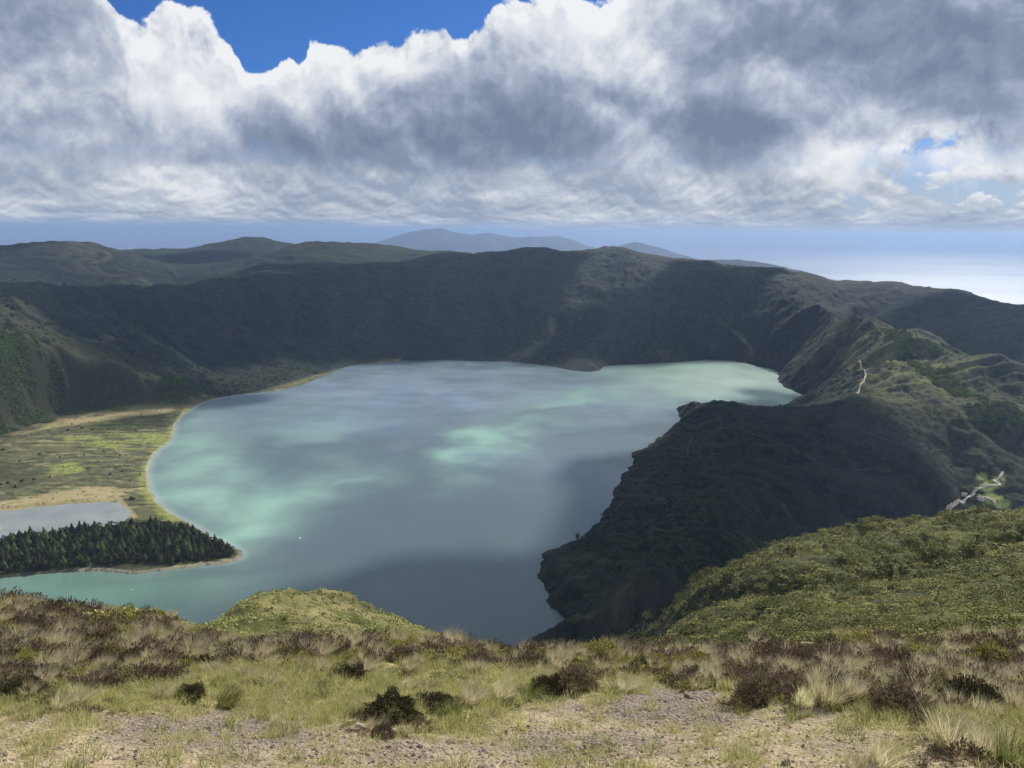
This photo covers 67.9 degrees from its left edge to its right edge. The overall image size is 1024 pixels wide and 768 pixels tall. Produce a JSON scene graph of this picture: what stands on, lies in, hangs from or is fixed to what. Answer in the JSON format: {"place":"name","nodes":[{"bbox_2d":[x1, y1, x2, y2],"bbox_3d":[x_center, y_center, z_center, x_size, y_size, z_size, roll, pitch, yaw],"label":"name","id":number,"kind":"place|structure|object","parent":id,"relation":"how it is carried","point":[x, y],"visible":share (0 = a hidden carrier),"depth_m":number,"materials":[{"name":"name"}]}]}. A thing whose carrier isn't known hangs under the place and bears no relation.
{"place":"outdoors","nodes":[
{"label":"outdoors","id":0,"kind":"place"},
{"bbox_2d":[0,502,130,540],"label":"lagoon water","id":1,"kind":"structure","parent":0,"point":[38,519],"depth_m":989.36,"materials":[{"name":"liquid"}]},
{"bbox_2d":[0,360,801,648],"bbox_3d":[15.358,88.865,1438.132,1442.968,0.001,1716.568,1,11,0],"label":"lake","id":2,"kind":"structure","parent":0,"point":[437,495],"depth_m":1147.33,"materials":[{"name":"liquid"}]},
{"bbox_2d":[376,228,595,253],"bbox_3d":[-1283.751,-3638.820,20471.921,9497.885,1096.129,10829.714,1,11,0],"label":"mountains","id":3,"kind":"structure","parent":0,"point":[438,239],"depth_m":19310.71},
{"bbox_2d":[0,237,1023,646],"bbox_3d":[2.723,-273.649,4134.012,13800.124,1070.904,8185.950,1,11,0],"label":"hills","id":4,"kind":"structure","parent":0,"point":[982,331],"depth_m":1624.37,"materials":[{"name":"plant"}]},
{"bbox_2d":[4,542,10,551],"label":"conifer","id":5,"kind":"object","parent":4,"relation":"on","point":[6,547],"visible":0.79,"depth_m":868.27,"materials":[{"name":"green plant"}]},
{"bbox_2d":[7,532,16,544],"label":"conifer","id":6,"kind":"object","parent":4,"relation":"on","point":[11,535],"visible":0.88,"depth_m":899.83,"materials":[{"name":"green plant"}]},
{"bbox_2d":[9,546,17,557],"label":"conifer","id":7,"kind":"object","parent":4,"relation":"on","point":[12,552],"visible":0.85,"depth_m":856.36,"materials":[{"name":"green plant"}]},
{"bbox_2d":[21,545,31,554],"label":"conifer","id":8,"kind":"object","parent":4,"relation":"on","point":[24,549],"visible":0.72,"depth_m":861.17,"materials":[{"name":"green plant"}]},
{"bbox_2d":[27,525,33,538],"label":"conifer","id":9,"kind":"object","parent":4,"relation":"on","point":[30,531],"visible":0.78,"depth_m":913.87,"materials":[{"name":"green plant"}]},
{"bbox_2d":[35,533,42,543],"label":"conifer","id":10,"kind":"object","parent":4,"relation":"on","point":[38,539],"visible":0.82,"depth_m":888.06,"materials":[{"name":"green plant"}]},
{"bbox_2d":[39,557,48,570],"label":"conifer","id":11,"kind":"object","parent":4,"relation":"on","point":[43,566],"visible":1,"depth_m":832.59,"materials":[{"name":"green plant"}]},
{"bbox_2d":[40,527,49,541],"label":"conifer","id":12,"kind":"object","parent":4,"relation":"on","point":[44,533],"visible":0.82,"depth_m":904.53,"materials":[{"name":"green plant"}]},
{"bbox_2d":[50,538,55,547],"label":"conifer","id":13,"kind":"object","parent":4,"relation":"on","point":[53,543],"visible":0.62,"depth_m":881.09,"materials":[{"name":"green plant"}]},
{"bbox_2d":[50,546,58,559],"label":"conifer","id":14,"kind":"object","parent":4,"relation":"on","point":[55,552],"visible":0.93,"depth_m":856.03,"materials":[{"name":"green plant"}]},
{"bbox_2d":[58,545,66,557],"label":"conifer","id":15,"kind":"object","parent":4,"relation":"on","point":[61,550],"visible":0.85,"depth_m":861.09,"materials":[{"name":"green plant"}]},
{"bbox_2d":[58,556,68,566],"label":"conifer","id":16,"kind":"object","parent":4,"relation":"on","point":[63,559],"visible":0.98,"depth_m":839.07,"materials":[{"name":"green plant"}]},
{"bbox_2d":[69,543,75,555],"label":"conifer","id":17,"kind":"object","parent":4,"relation":"on","point":[72,548],"visible":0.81,"depth_m":868.20,"materials":[{"name":"green plant"}]},
{"bbox_2d":[74,545,82,556],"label":"conifer","id":18,"kind":"object","parent":4,"relation":"on","point":[77,550],"visible":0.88,"depth_m":865.65,"materials":[{"name":"green plant"}]},
{"bbox_2d":[76,521,82,531],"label":"conifer","id":19,"kind":"object","parent":4,"relation":"on","point":[79,527],"visible":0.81,"depth_m":928.65,"materials":[{"name":"green plant"}]},
{"bbox_2d":[79,554,84,564],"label":"conifer","id":20,"kind":"object","parent":4,"relation":"on","point":[82,560],"visible":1,"depth_m":844.83,"materials":[{"name":"green plant"}]},
{"bbox_2d":[85,555,91,565],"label":"conifer","id":21,"kind":"object","parent":4,"relation":"on","point":[87,560],"visible":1,"depth_m":842.78,"materials":[{"name":"green plant"}]},
{"bbox_2d":[84,540,94,553],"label":"conifer","id":22,"kind":"object","parent":4,"relation":"on","point":[88,545],"visible":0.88,"depth_m":874.59,"materials":[{"name":"green plant"}]},
{"bbox_2d":[98,541,107,552],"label":"conifer","id":23,"kind":"object","parent":4,"relation":"on","point":[101,547],"visible":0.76,"depth_m":872.87,"materials":[{"name":"green plant"}]},
{"bbox_2d":[98,549,108,564],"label":"conifer","id":24,"kind":"object","parent":4,"relation":"on","point":[104,556],"visible":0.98,"depth_m":846.95,"materials":[{"name":"green plant"}]},
{"bbox_2d":[102,527,110,539],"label":"conifer","id":25,"kind":"object","parent":4,"relation":"on","point":[106,534],"visible":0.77,"depth_m":908.86,"materials":[{"name":"green plant"}]},
{"bbox_2d":[0,520,234,573],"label":"woods","id":26,"kind":"object","parent":4,"relation":"on","point":[76,562],"visible":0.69,"depth_m":876.79,"materials":[{"name":"plant"}]},
{"bbox_2d":[114,554,120,564],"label":"conifer","id":27,"kind":"object","parent":4,"relation":"on","point":[116,558],"visible":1,"depth_m":846.09,"materials":[{"name":"green plant"}]},
{"bbox_2d":[116,526,123,538],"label":"conifer","id":28,"kind":"object","parent":4,"relation":"on","point":[119,532],"visible":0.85,"depth_m":912.45,"materials":[{"name":"green plant"}]},
{"bbox_2d":[119,536,125,548],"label":"conifer","id":29,"kind":"object","parent":4,"relation":"on","point":[122,543],"visible":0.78,"depth_m":881.77,"materials":[{"name":"green plant"}]},
{"bbox_2d":[119,547,127,560],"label":"conifer","id":30,"kind":"object","parent":4,"relation":"on","point":[121,552],"visible":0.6,"depth_m":857.36,"materials":[{"name":"green plant"}]},
{"bbox_2d":[120,550,128,562],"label":"conifer","id":31,"kind":"object","parent":4,"relation":"on","point":[123,556],"visible":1,"depth_m":850.83,"materials":[{"name":"green plant"}]},
{"bbox_2d":[124,526,130,534],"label":"conifer","id":32,"kind":"object","parent":4,"relation":"on","point":[128,530],"visible":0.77,"depth_m":919.99,"materials":[{"name":"green plant"}]},
{"bbox_2d":[137,529,144,538],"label":"conifer","id":33,"kind":"object","parent":4,"relation":"on","point":[140,533],"visible":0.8,"depth_m":911.98,"materials":[{"name":"green plant"}]},
{"bbox_2d":[0,383,290,563],"bbox_3d":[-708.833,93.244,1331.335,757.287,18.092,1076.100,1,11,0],"label":"marsh undergrowth","id":34,"kind":"object","parent":4,"relation":"on","point":[81,456],"visible":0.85,"depth_m":1247.78,"materials":[{"name":"plant"}]},
{"bbox_2d":[143,525,150,534],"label":"conifer","id":35,"kind":"object","parent":4,"relation":"on","point":[146,531],"visible":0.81,"depth_m":920.40,"materials":[{"name":"green plant"}]},
{"bbox_2d":[147,540,154,550],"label":"conifer","id":36,"kind":"object","parent":4,"relation":"on","point":[151,545],"visible":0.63,"depth_m":876.75,"materials":[{"name":"green plant"}]},
{"bbox_2d":[153,549,158,561],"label":"conifer","id":37,"kind":"object","parent":4,"relation":"on","point":[155,553],"visible":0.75,"depth_m":856.11,"materials":[{"name":"green plant"}]},
{"bbox_2d":[153,541,160,553],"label":"conifer","id":38,"kind":"object","parent":4,"relation":"on","point":[156,546],"visible":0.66,"depth_m":870.94,"materials":[{"name":"green plant"}]},
{"bbox_2d":[154,518,159,528],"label":"conifer","id":39,"kind":"object","parent":4,"relation":"on","point":[156,524],"visible":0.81,"depth_m":942.97,"materials":[{"name":"green plant"}]},
{"bbox_2d":[157,554,164,564],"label":"conifer","id":40,"kind":"object","parent":4,"relation":"on","point":[159,561],"visible":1,"depth_m":848.72,"materials":[{"name":"green plant"}]},
{"bbox_2d":[162,524,168,534],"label":"conifer","id":41,"kind":"object","parent":4,"relation":"on","point":[165,529],"visible":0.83,"depth_m":928.28,"materials":[{"name":"green plant"}]},
{"bbox_2d":[163,545,169,553],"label":"conifer","id":42,"kind":"object","parent":4,"relation":"on","point":[165,549],"visible":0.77,"depth_m":867.23,"materials":[{"name":"green plant"}]},
{"bbox_2d":[166,555,176,565],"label":"conifer","id":43,"kind":"object","parent":4,"relation":"on","point":[172,561],"visible":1,"depth_m":847.58,"materials":[{"name":"green plant"}]},
{"bbox_2d":[169,539,176,549],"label":"conifer","id":44,"kind":"object","parent":4,"relation":"on","point":[173,544],"visible":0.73,"depth_m":876.88,"materials":[{"name":"green plant"}]},
{"bbox_2d":[183,524,190,533],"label":"conifer","id":45,"kind":"object","parent":4,"relation":"on","point":[186,530],"visible":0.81,"depth_m":921.88,"materials":[{"name":"green plant"}]},
{"bbox_2d":[185,541,192,555],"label":"conifer","id":46,"kind":"object","parent":4,"relation":"on","point":[189,548],"visible":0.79,"depth_m":868.78,"materials":[{"name":"green plant"}]},
{"bbox_2d":[40,586,441,637],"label":"knoll grass","id":47,"kind":"structure","parent":4,"relation":"on","point":[233,619],"depth_m":61.68,"materials":[{"name":"plant"}]},
{"bbox_2d":[0,249,802,393],"bbox_3d":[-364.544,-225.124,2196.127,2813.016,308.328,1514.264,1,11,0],"label":"crater scrub","id":48,"kind":"object","parent":4,"relation":"on","point":[275,322],"visible":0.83,"depth_m":2285.17,"materials":[{"name":"plant"}]},
{"bbox_2d":[0,327,1023,433],"bbox_3d":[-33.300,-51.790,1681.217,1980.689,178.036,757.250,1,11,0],"label":"forest","id":49,"kind":"object","parent":4,"relation":"on","point":[7,341],"visible":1,"depth_m":1478.37,"materials":[{"name":"plant"}]},
{"bbox_2d":[216,503,1023,646],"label":"hillside scrub","id":50,"kind":"object","parent":4,"relation":"on","point":[784,624],"visible":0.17,"depth_m":223.34,"materials":[{"name":"plant"}]},
{"bbox_2d":[501,315,1021,641],"bbox_3d":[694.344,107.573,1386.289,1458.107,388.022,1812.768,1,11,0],"label":"headland scrub","id":51,"kind":"object","parent":4,"relation":"on","point":[608,517],"visible":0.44,"depth_m":1038.44,"materials":[{"name":"plant"}]},
{"bbox_2d":[653,528,1022,644],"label":"gully undergrowth","id":52,"kind":"object","parent":4,"relation":"on","point":[769,583],"visible":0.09,"depth_m":284.07,"materials":[{"name":"plant"}]},
{"bbox_2d":[977,495,984,501],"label":"house","id":53,"kind":"structure","parent":4,"relation":"on","point":[981,498],"depth_m":1185.13,"materials":[{"name":"white paint"}]},
{"bbox_2d":[0,612,1023,767],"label":"ground","id":54,"kind":"structure","parent":0,"point":[126,720],"depth_m":5.32,"materials":[{"name":"soil"}]},
{"bbox_2d":[1,631,34,641],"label":"heather bush","id":55,"kind":"object","parent":54,"relation":"on","point":[22,636],"visible":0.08,"depth_m":8.28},
{"bbox_2d":[0,675,48,697],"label":"heather bush","id":56,"kind":"object","parent":54,"relation":"on","point":[16,681],"visible":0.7,"depth_m":6.20,"materials":[{"name":"plant"}]},
{"bbox_2d":[9,645,47,664],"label":"cushion shrub","id":57,"kind":"object","parent":54,"relation":"on","point":[31,652],"visible":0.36,"depth_m":7.41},
{"bbox_2d":[48,685,84,710],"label":"grass tussock","id":58,"kind":"object","parent":54,"relation":"on","point":[58,700],"depth_m":5.93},
{"bbox_2d":[64,677,103,706],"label":"grass tussock","id":59,"kind":"object","parent":54,"relation":"on","point":[88,696],"depth_m":6.04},
{"bbox_2d":[71,665,120,690],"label":"heather bush","id":60,"kind":"object","parent":54,"relation":"on","point":[103,681],"visible":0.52,"depth_m":6.69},
{"bbox_2d":[99,641,128,656],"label":"cushion shrub","id":61,"kind":"object","parent":54,"relation":"on","point":[115,647],"visible":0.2,"depth_m":8.10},
{"bbox_2d":[151,677,178,698],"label":"grass tussock","id":62,"kind":"object","parent":54,"relation":"on","point":[167,688],"depth_m":6.27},
{"bbox_2d":[175,681,205,704],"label":"heather bush","id":63,"kind":"object","parent":54,"relation":"on","point":[193,688],"visible":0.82,"depth_m":6.33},
{"bbox_2d":[216,686,249,708],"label":"grass tussock","id":64,"kind":"object","parent":54,"relation":"on","point":[221,700],"depth_m":6.37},
{"bbox_2d":[330,660,369,682],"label":"heather bush","id":65,"kind":"object","parent":54,"relation":"on","point":[348,668],"visible":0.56,"depth_m":7.44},
{"bbox_2d":[365,713,387,730],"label":"grass tussock","id":66,"kind":"object","parent":54,"relation":"on","point":[370,724],"depth_m":5.57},
{"bbox_2d":[371,719,397,739],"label":"heather bush","id":67,"kind":"object","parent":54,"relation":"on","point":[385,727],"visible":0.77,"depth_m":5.38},
{"bbox_2d":[356,684,426,726],"bbox_3d":[-0.948,2.477,5.828,0.507,0.251,0.493,-8,14,-37],"label":"heather bush","id":68,"kind":"object","parent":54,"relation":"on","point":[401,703],"visible":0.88,"depth_m":5.81,"materials":[{"name":"plant"}]},
{"bbox_2d":[403,672,422,689],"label":"grass tussock","id":69,"kind":"object","parent":54,"relation":"on","point":[409,681],"depth_m":7.16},
{"bbox_2d":[416,689,458,715],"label":"heather bush","id":70,"kind":"object","parent":54,"relation":"on","point":[438,696],"visible":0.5,"depth_m":6.18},
{"bbox_2d":[439,695,470,716],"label":"grass tussock","id":71,"kind":"object","parent":54,"relation":"on","point":[455,705],"depth_m":6.06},
{"bbox_2d":[460,673,495,707],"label":"grass tussock","id":72,"kind":"object","parent":54,"relation":"on","point":[472,695],"depth_m":6.33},
{"bbox_2d":[458,647,497,665],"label":"heather bush","id":73,"kind":"object","parent":54,"relation":"on","point":[480,654],"visible":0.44,"depth_m":8.17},
{"bbox_2d":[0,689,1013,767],"bbox_3d":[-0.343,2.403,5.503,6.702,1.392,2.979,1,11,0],"label":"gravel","id":74,"kind":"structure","parent":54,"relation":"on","point":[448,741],"depth_m":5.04,"materials":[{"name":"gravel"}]},
{"bbox_2d":[492,674,523,700],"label":"grass tussock","id":75,"kind":"object","parent":54,"relation":"on","point":[495,688],"depth_m":6.61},
{"bbox_2d":[0,636,1023,767],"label":"turf grass","id":76,"kind":"structure","parent":54,"relation":"on","point":[259,695],"depth_m":5.80,"materials":[{"name":"plant"}]},
{"bbox_2d":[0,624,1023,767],"bbox_3d":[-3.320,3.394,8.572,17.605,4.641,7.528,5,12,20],"label":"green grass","id":77,"kind":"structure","parent":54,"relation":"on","point":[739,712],"depth_m":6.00,"materials":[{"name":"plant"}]},
{"bbox_2d":[0,593,1023,763],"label":"cushion undergrowth","id":78,"kind":"object","parent":54,"relation":"on","point":[847,637],"visible":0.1,"depth_m":8.54,"materials":[{"name":"plant"}]},
{"bbox_2d":[0,594,1023,704],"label":"heather undergrowth","id":79,"kind":"object","parent":54,"relation":"on","point":[166,625],"visible":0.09,"depth_m":8.13,"materials":[{"name":"plant"}]},
{"bbox_2d":[0,585,1023,767],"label":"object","id":80,"kind":"object","parent":54,"relation":"on","point":[886,653],"visible":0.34,"depth_m":8.04,"materials":[{"name":"plant"}]},
{"bbox_2d":[520,680,546,700],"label":"grass tussock","id":81,"kind":"object","parent":54,"relation":"on","point":[531,693],"depth_m":6.61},
{"bbox_2d":[528,673,568,695],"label":"heather bush","id":82,"kind":"object","parent":54,"relation":"on","point":[550,681],"visible":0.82,"depth_m":6.74,"materials":[{"name":"plant"}]},
{"bbox_2d":[557,659,603,694],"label":"heather bush","id":83,"kind":"object","parent":54,"relation":"on","point":[573,670],"visible":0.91,"depth_m":6.81,"materials":[{"name":"plant"}]},
{"bbox_2d":[576,636,625,661],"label":"cushion shrub","id":84,"kind":"object","parent":54,"relation":"on","point":[605,643],"visible":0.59,"depth_m":9.06,"materials":[{"name":"plant"}]},
{"bbox_2d":[612,669,643,692],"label":"grass tussock","id":85,"kind":"object","parent":54,"relation":"on","point":[620,686],"depth_m":6.82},
{"bbox_2d":[633,652,671,671],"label":"cushion shrub","id":86,"kind":"object","parent":54,"relation":"on","point":[659,655],"visible":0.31,"depth_m":8.22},
{"bbox_2d":[684,649,713,662],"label":"cushion shrub","id":87,"kind":"object","parent":54,"relation":"on","point":[698,654],"visible":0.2,"depth_m":8.93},
{"bbox_2d":[727,737,751,755],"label":"grass tussock","id":88,"kind":"object","parent":54,"relation":"on","point":[732,748],"depth_m":4.69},
{"bbox_2d":[726,666,793,707],"bbox_3d":[2.042,2.496,6.229,0.529,0.271,0.531,-9,15,-39],"label":"heather bush","id":89,"kind":"object","parent":54,"relation":"on","point":[748,684],"visible":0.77,"depth_m":6.21,"materials":[{"name":"plant"}]},
{"bbox_2d":[770,641,822,664],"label":"heather bush","id":90,"kind":"object","parent":54,"relation":"on","point":[809,655],"visible":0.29,"depth_m":7.95,"materials":[{"name":"plant"}]},
{"bbox_2d":[795,677,819,708],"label":"grass tussock","id":91,"kind":"object","parent":54,"relation":"on","point":[800,698],"depth_m":5.78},
{"bbox_2d":[807,669,866,708],"bbox_3d":[2.429,2.279,5.697,0.385,0.262,0.398,-8,14,-35],"label":"grass tussock","id":92,"kind":"object","parent":54,"relation":"on","point":[820,694],"depth_m":5.68,"materials":[{"name":"plant"}]},
{"bbox_2d":[841,738,886,767],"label":"grass tussock","id":93,"kind":"object","parent":54,"relation":"on","point":[852,764],"depth_m":4.21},
{"bbox_2d":[863,725,925,767],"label":"grass tussock","id":94,"kind":"object","parent":54,"relation":"on","point":[887,756],"depth_m":4.23,"materials":[{"name":"plant"}]},
{"bbox_2d":[867,675,939,718],"bbox_3d":[2.808,2.224,5.338,0.566,0.270,0.607,5,12,19],"label":"heather bush","id":95,"kind":"object","parent":54,"relation":"on","point":[904,691],"visible":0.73,"depth_m":5.35,"materials":[{"name":"plant"}]},
{"bbox_2d":[892,641,933,658],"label":"cushion shrub","id":96,"kind":"object","parent":54,"relation":"on","point":[915,646],"visible":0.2,"depth_m":7.91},
{"bbox_2d":[916,695,992,754],"bbox_3d":[2.644,2.034,4.555,0.430,0.267,0.416,6,12,24],"label":"grass tussock","id":97,"kind":"object","parent":54,"relation":"on","point":[949,737],"depth_m":4.51,"materials":[{"name":"plant"}]},
{"bbox_2d":[936,669,1005,705],"bbox_3d":[3.278,2.190,5.375,0.525,0.272,0.557,6,12,24],"label":"heather bush","id":98,"kind":"object","parent":54,"relation":"on","point":[959,682],"visible":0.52,"depth_m":5.41,"materials":[{"name":"plant"}]},
{"bbox_2d":[960,634,1012,665],"bbox_3d":[4.769,2.676,7.508,0.516,0.349,0.542,-5,13,-27],"label":"cushion shrub","id":99,"kind":"object","parent":54,"relation":"on","point":[990,647],"visible":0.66,"depth_m":7.49,"materials":[{"name":"plant"}]},
{"bbox_2d":[964,710,1021,759],"bbox_3d":[2.781,2.036,4.380,0.348,0.217,0.338,8,14,33],"label":"grass tussock","id":100,"kind":"object","parent":54,"relation":"on","point":[983,743],"depth_m":4.39,"materials":[{"name":"plant"}]},
{"bbox_2d":[991,720,1023,767],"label":"grass tussock","id":101,"kind":"object","parent":54,"relation":"on","point":[1001,752],"depth_m":4.17,"materials":[{"name":"plant"}]},
{"bbox_2d":[0,593,1023,767],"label":"bleached grass","id":102,"kind":"structure","parent":0,"point":[559,654],"depth_m":7.70,"materials":[{"name":"plant"}]},
{"bbox_2d":[0,242,1023,304],"bbox_3d":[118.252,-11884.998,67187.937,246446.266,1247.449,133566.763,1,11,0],"label":"sea","id":103,"kind":"structure","parent":0,"point":[996,275],"depth_m":28558.94,"materials":[{"name":"liquid"}]},
{"bbox_2d":[0,0,1023,251],"label":"sky","id":104,"kind":"structure","parent":0,"point":[844,124],"materials":[{"name":"white"}]},
{"bbox_2d":[602,468,660,525],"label":"path","id":105,"kind":"structure","parent":0,"point":[630,492],"depth_m":1081.88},
{"bbox_2d":[617,242,693,258],"bbox_3d":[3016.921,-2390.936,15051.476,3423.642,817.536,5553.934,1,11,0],"label":"mountains","id":106,"kind":"structure","parent":0,"point":[643,248],"depth_m":14704.06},
{"bbox_2d":[686,258,835,280],"bbox_3d":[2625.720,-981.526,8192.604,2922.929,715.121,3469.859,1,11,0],"label":"mountains","id":107,"kind":"structure","parent":0,"point":[745,263],"depth_m":8031.57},
{"bbox_2d":[740,427,877,470],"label":"path","id":108,"kind":"structure","parent":0,"point":[803,454],"depth_m":1186.11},
{"bbox_2d":[856,360,866,393],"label":"path","id":109,"kind":"structure","parent":0,"point":[863,381],"depth_m":1495.27,"materials":[{"name":"soil"}]},
{"bbox_2d":[835,419,960,460],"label":"path","id":110,"kind":"structure","parent":0,"point":[903,445],"depth_m":1259.67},
{"bbox_2d":[946,471,1003,510],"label":"road","id":111,"kind":"structure","parent":0,"point":[953,504],"depth_m":1199.81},
{"bbox_2d":[978,494,995,504],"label":"road","id":112,"kind":"structure","parent":0,"point":[993,500],"depth_m":1181.63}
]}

